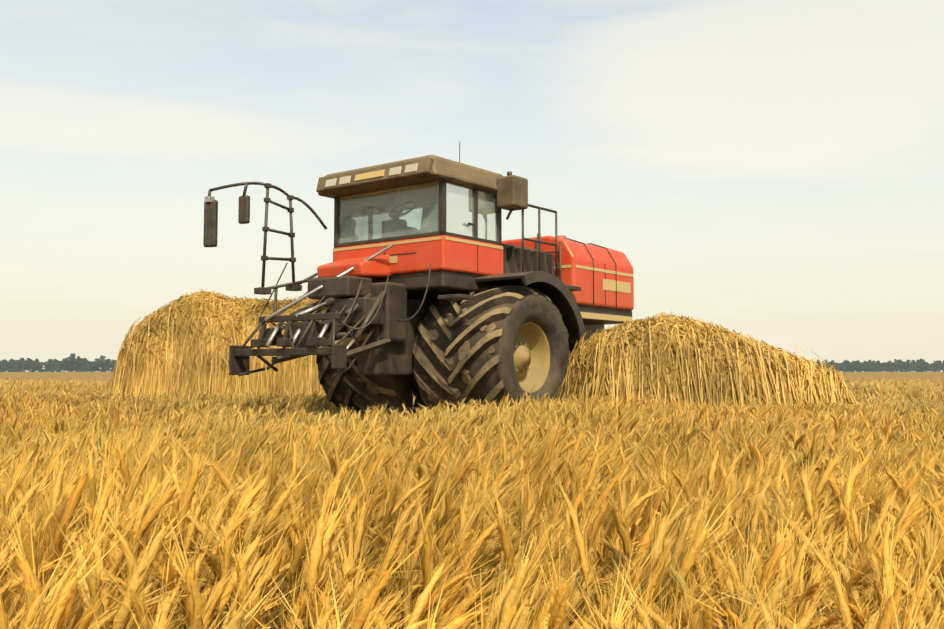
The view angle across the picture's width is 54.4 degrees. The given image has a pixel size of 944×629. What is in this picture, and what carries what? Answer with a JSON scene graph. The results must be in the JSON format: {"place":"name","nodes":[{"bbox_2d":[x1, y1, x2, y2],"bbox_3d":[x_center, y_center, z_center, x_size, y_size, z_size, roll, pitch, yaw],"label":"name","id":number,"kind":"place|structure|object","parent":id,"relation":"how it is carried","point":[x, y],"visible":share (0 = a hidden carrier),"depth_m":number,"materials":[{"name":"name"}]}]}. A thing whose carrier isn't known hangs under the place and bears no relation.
{"place":"outdoors","nodes":[
{"label":"outdoors","id":0,"kind":"place"},
{"bbox_2d":[0,384,943,447],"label":"wheat field","id":1,"kind":"structure","parent":0,"point":[267,408],"depth_m":9.83,"materials":[{"name":"yellow plant"}]},
{"bbox_2d":[0,382,943,412],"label":"wheat field","id":2,"kind":"structure","parent":0,"point":[922,392],"depth_m":15.34,"materials":[{"name":"yellow plant"}]},
{"bbox_2d":[0,307,325,402],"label":"scattered hay","id":3,"kind":"object","parent":2,"relation":"on","point":[203,380],"visible":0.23,"depth_m":16.20},
{"bbox_2d":[0,372,943,628],"bbox_3d":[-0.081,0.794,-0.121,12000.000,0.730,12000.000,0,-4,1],"label":"field ground","id":4,"kind":"structure","parent":0,"point":[107,376],"depth_m":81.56,"materials":[{"name":"yellow plant"}]},
{"bbox_2d":[0,359,12,371],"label":"tree","id":5,"kind":"object","parent":4,"relation":"on","point":[5,362],"visible":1,"depth_m":743.39,"materials":[{"name":"green plant"}]},
{"bbox_2d":[4,361,15,370],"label":"tree","id":6,"kind":"object","parent":4,"relation":"on","point":[9,366],"visible":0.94,"depth_m":744.05,"materials":[{"name":"green plant"}]},
{"bbox_2d":[13,358,24,369],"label":"tree","id":7,"kind":"object","parent":4,"relation":"on","point":[19,363],"visible":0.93,"depth_m":745.63,"materials":[{"name":"green plant"}]},
{"bbox_2d":[16,367,29,371],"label":"tree","id":8,"kind":"object","parent":4,"relation":"on","point":[20,370],"visible":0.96,"depth_m":740.55,"materials":[{"name":"green plant"}]},
{"bbox_2d":[19,358,32,371],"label":"tree","id":9,"kind":"object","parent":4,"relation":"on","point":[27,363],"visible":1,"depth_m":743.76,"materials":[{"name":"green plant"}]},
{"bbox_2d":[30,362,37,371],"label":"tree","id":10,"kind":"object","parent":4,"relation":"on","point":[33,365],"visible":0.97,"depth_m":744.62,"materials":[{"name":"green plant"}]},
{"bbox_2d":[34,363,42,371],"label":"tree","id":11,"kind":"object","parent":4,"relation":"on","point":[38,365],"visible":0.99,"depth_m":743.18,"materials":[{"name":"green plant"}]},
{"bbox_2d":[33,358,43,364],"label":"tree","id":12,"kind":"object","parent":4,"relation":"on","point":[36,360],"visible":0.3,"depth_m":753.89,"materials":[{"name":"green plant"}]},
{"bbox_2d":[39,367,50,371],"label":"tree","id":13,"kind":"object","parent":4,"relation":"on","point":[43,370],"visible":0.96,"depth_m":743.33,"materials":[{"name":"green plant"}]},
{"bbox_2d":[44,359,56,368],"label":"tree","id":14,"kind":"object","parent":4,"relation":"on","point":[49,363],"visible":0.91,"depth_m":748.82,"materials":[{"name":"green plant"}]},
{"bbox_2d":[54,360,63,368],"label":"tree","id":15,"kind":"object","parent":4,"relation":"on","point":[57,363],"visible":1,"depth_m":745.41,"materials":[{"name":"green plant"}]},
{"bbox_2d":[54,366,66,371],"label":"tree","id":16,"kind":"object","parent":4,"relation":"on","point":[58,369],"visible":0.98,"depth_m":744.23,"materials":[{"name":"green plant"}]},
{"bbox_2d":[59,358,68,371],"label":"tree","id":17,"kind":"object","parent":4,"relation":"on","point":[63,362],"visible":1,"depth_m":747.08,"materials":[{"name":"green plant"}]},
{"bbox_2d":[65,353,79,369],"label":"tree","id":18,"kind":"object","parent":4,"relation":"on","point":[72,360],"visible":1,"depth_m":748.21,"materials":[{"name":"green plant"}]},
{"bbox_2d":[68,364,79,371],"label":"tree","id":19,"kind":"object","parent":4,"relation":"on","point":[74,367],"visible":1,"depth_m":747.82,"materials":[{"name":"green plant"}]},
{"bbox_2d":[77,359,86,368],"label":"tree","id":20,"kind":"object","parent":4,"relation":"on","point":[82,363],"visible":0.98,"depth_m":751.46,"materials":[{"name":"green plant"}]},
{"bbox_2d":[83,358,89,366],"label":"tree","id":21,"kind":"object","parent":4,"relation":"on","point":[85,360],"visible":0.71,"depth_m":756.81,"materials":[{"name":"green plant"}]},
{"bbox_2d":[88,361,96,368],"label":"tree","id":22,"kind":"object","parent":4,"relation":"on","point":[91,364],"visible":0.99,"depth_m":748.90,"materials":[{"name":"green plant"}]},
{"bbox_2d":[94,355,110,367],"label":"tree","id":23,"kind":"object","parent":4,"relation":"on","point":[103,361],"visible":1,"depth_m":748.23,"materials":[{"name":"green plant"}]},
{"bbox_2d":[109,360,116,369],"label":"tree","id":24,"kind":"object","parent":4,"relation":"on","point":[112,365],"visible":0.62,"depth_m":749.98,"materials":[{"name":"green plant"}]},
{"bbox_2d":[113,353,337,408],"bbox_3d":[-3.895,0.755,17.691,5.712,2.079,3.162,0,-4,-3],"label":"hay stack","id":25,"kind":"object","parent":4,"relation":"on","point":[220,391],"visible":0.15,"depth_m":16.15,"materials":[{"name":"yellow plant"}]},
{"bbox_2d":[134,291,303,376],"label":"haystack wisps","id":26,"kind":"object","parent":25,"relation":"on","point":[216,324],"visible":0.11,"depth_m":16.54,"materials":[{"name":"yellow plant"}]},
{"bbox_2d":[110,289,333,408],"bbox_3d":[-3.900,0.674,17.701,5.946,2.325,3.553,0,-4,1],"label":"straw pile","id":27,"kind":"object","parent":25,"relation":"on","point":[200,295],"visible":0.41,"depth_m":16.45,"materials":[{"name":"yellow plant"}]},
{"bbox_2d":[203,142,633,418],"bbox_3d":[0.023,-0.326,13.558,3.548,3.896,6.960,-3,-5,38],"label":"tractor","id":28,"kind":"object","parent":4,"relation":"on","point":[455,298],"visible":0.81,"depth_m":11.91,"materials":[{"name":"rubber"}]},
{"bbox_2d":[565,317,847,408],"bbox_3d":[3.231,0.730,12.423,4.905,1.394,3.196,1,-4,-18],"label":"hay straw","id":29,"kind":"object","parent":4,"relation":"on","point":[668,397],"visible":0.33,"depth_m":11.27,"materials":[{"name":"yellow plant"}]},
{"bbox_2d":[822,359,830,368],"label":"tree","id":30,"kind":"object","parent":4,"relation":"on","point":[826,364],"visible":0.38,"depth_m":826.82,"materials":[{"name":"plant"}]},
{"bbox_2d":[844,360,850,368],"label":"tree","id":31,"kind":"object","parent":4,"relation":"on","point":[847,364],"visible":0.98,"depth_m":825.90,"materials":[{"name":"green plant"}]},
{"bbox_2d":[851,361,858,368],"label":"tree","id":32,"kind":"object","parent":4,"relation":"on","point":[854,365],"visible":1,"depth_m":825.27,"materials":[{"name":"green plant"}]},
{"bbox_2d":[851,360,862,367],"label":"tree","id":33,"kind":"object","parent":4,"relation":"on","point":[859,363],"visible":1,"depth_m":826.91,"materials":[{"name":"green plant"}]},
{"bbox_2d":[862,361,868,371],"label":"tree","id":34,"kind":"object","parent":4,"relation":"on","point":[865,365],"visible":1,"depth_m":828.03,"materials":[{"name":"green plant"}]},
{"bbox_2d":[871,361,882,366],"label":"tree","id":35,"kind":"object","parent":4,"relation":"on","point":[878,363],"visible":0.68,"depth_m":840.64,"materials":[{"name":"green plant"}]},
{"bbox_2d":[881,367,893,371],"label":"tree","id":36,"kind":"object","parent":4,"relation":"on","point":[885,368],"visible":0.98,"depth_m":825.93,"materials":[{"name":"green plant"}]},
{"bbox_2d":[882,361,897,368],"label":"tree","id":37,"kind":"object","parent":4,"relation":"on","point":[890,364],"visible":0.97,"depth_m":833.64,"materials":[{"name":"green plant"}]},
{"bbox_2d":[899,362,910,368],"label":"tree","id":38,"kind":"object","parent":4,"relation":"on","point":[906,365],"visible":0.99,"depth_m":835.30,"materials":[{"name":"green plant"}]},
{"bbox_2d":[916,359,928,368],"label":"tree","id":39,"kind":"object","parent":4,"relation":"on","point":[920,364],"visible":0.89,"depth_m":841.68,"materials":[{"name":"green plant"}]},
{"bbox_2d":[922,362,931,369],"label":"tree","id":40,"kind":"object","parent":4,"relation":"on","point":[925,367],"visible":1,"depth_m":832.83,"materials":[{"name":"green plant"}]},
{"bbox_2d":[935,360,943,368],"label":"tree","id":41,"kind":"object","parent":4,"relation":"on","point":[939,364],"visible":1,"depth_m":837.30,"materials":[{"name":"green plant"}]},
{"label":"haystack","id":42,"kind":"object","parent":4,"relation":"on","visible":0},
{"bbox_2d":[443,320,943,412],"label":"scattered hay","id":43,"kind":"object","parent":42,"relation":"on","point":[847,392],"visible":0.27,"depth_m":11.35},
{"bbox_2d":[562,317,849,396],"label":"haystack wisps","id":44,"kind":"object","parent":42,"relation":"on","point":[699,367],"visible":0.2,"depth_m":11.40,"materials":[{"name":"yellow plant"}]},
{"bbox_2d":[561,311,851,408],"bbox_3d":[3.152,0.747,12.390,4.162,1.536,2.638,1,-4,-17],"label":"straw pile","id":45,"kind":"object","parent":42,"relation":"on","point":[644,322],"visible":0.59,"depth_m":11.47,"materials":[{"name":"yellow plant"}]},
{"bbox_2d":[0,376,943,391],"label":"wheat field","id":46,"kind":"structure","parent":0,"point":[24,384],"depth_m":29.57,"materials":[{"name":"yellow plant"}]},
{"bbox_2d":[0,0,943,371],"label":"sky","id":47,"kind":"structure","parent":0,"point":[771,171],"materials":[{"name":"white"}]}
]}

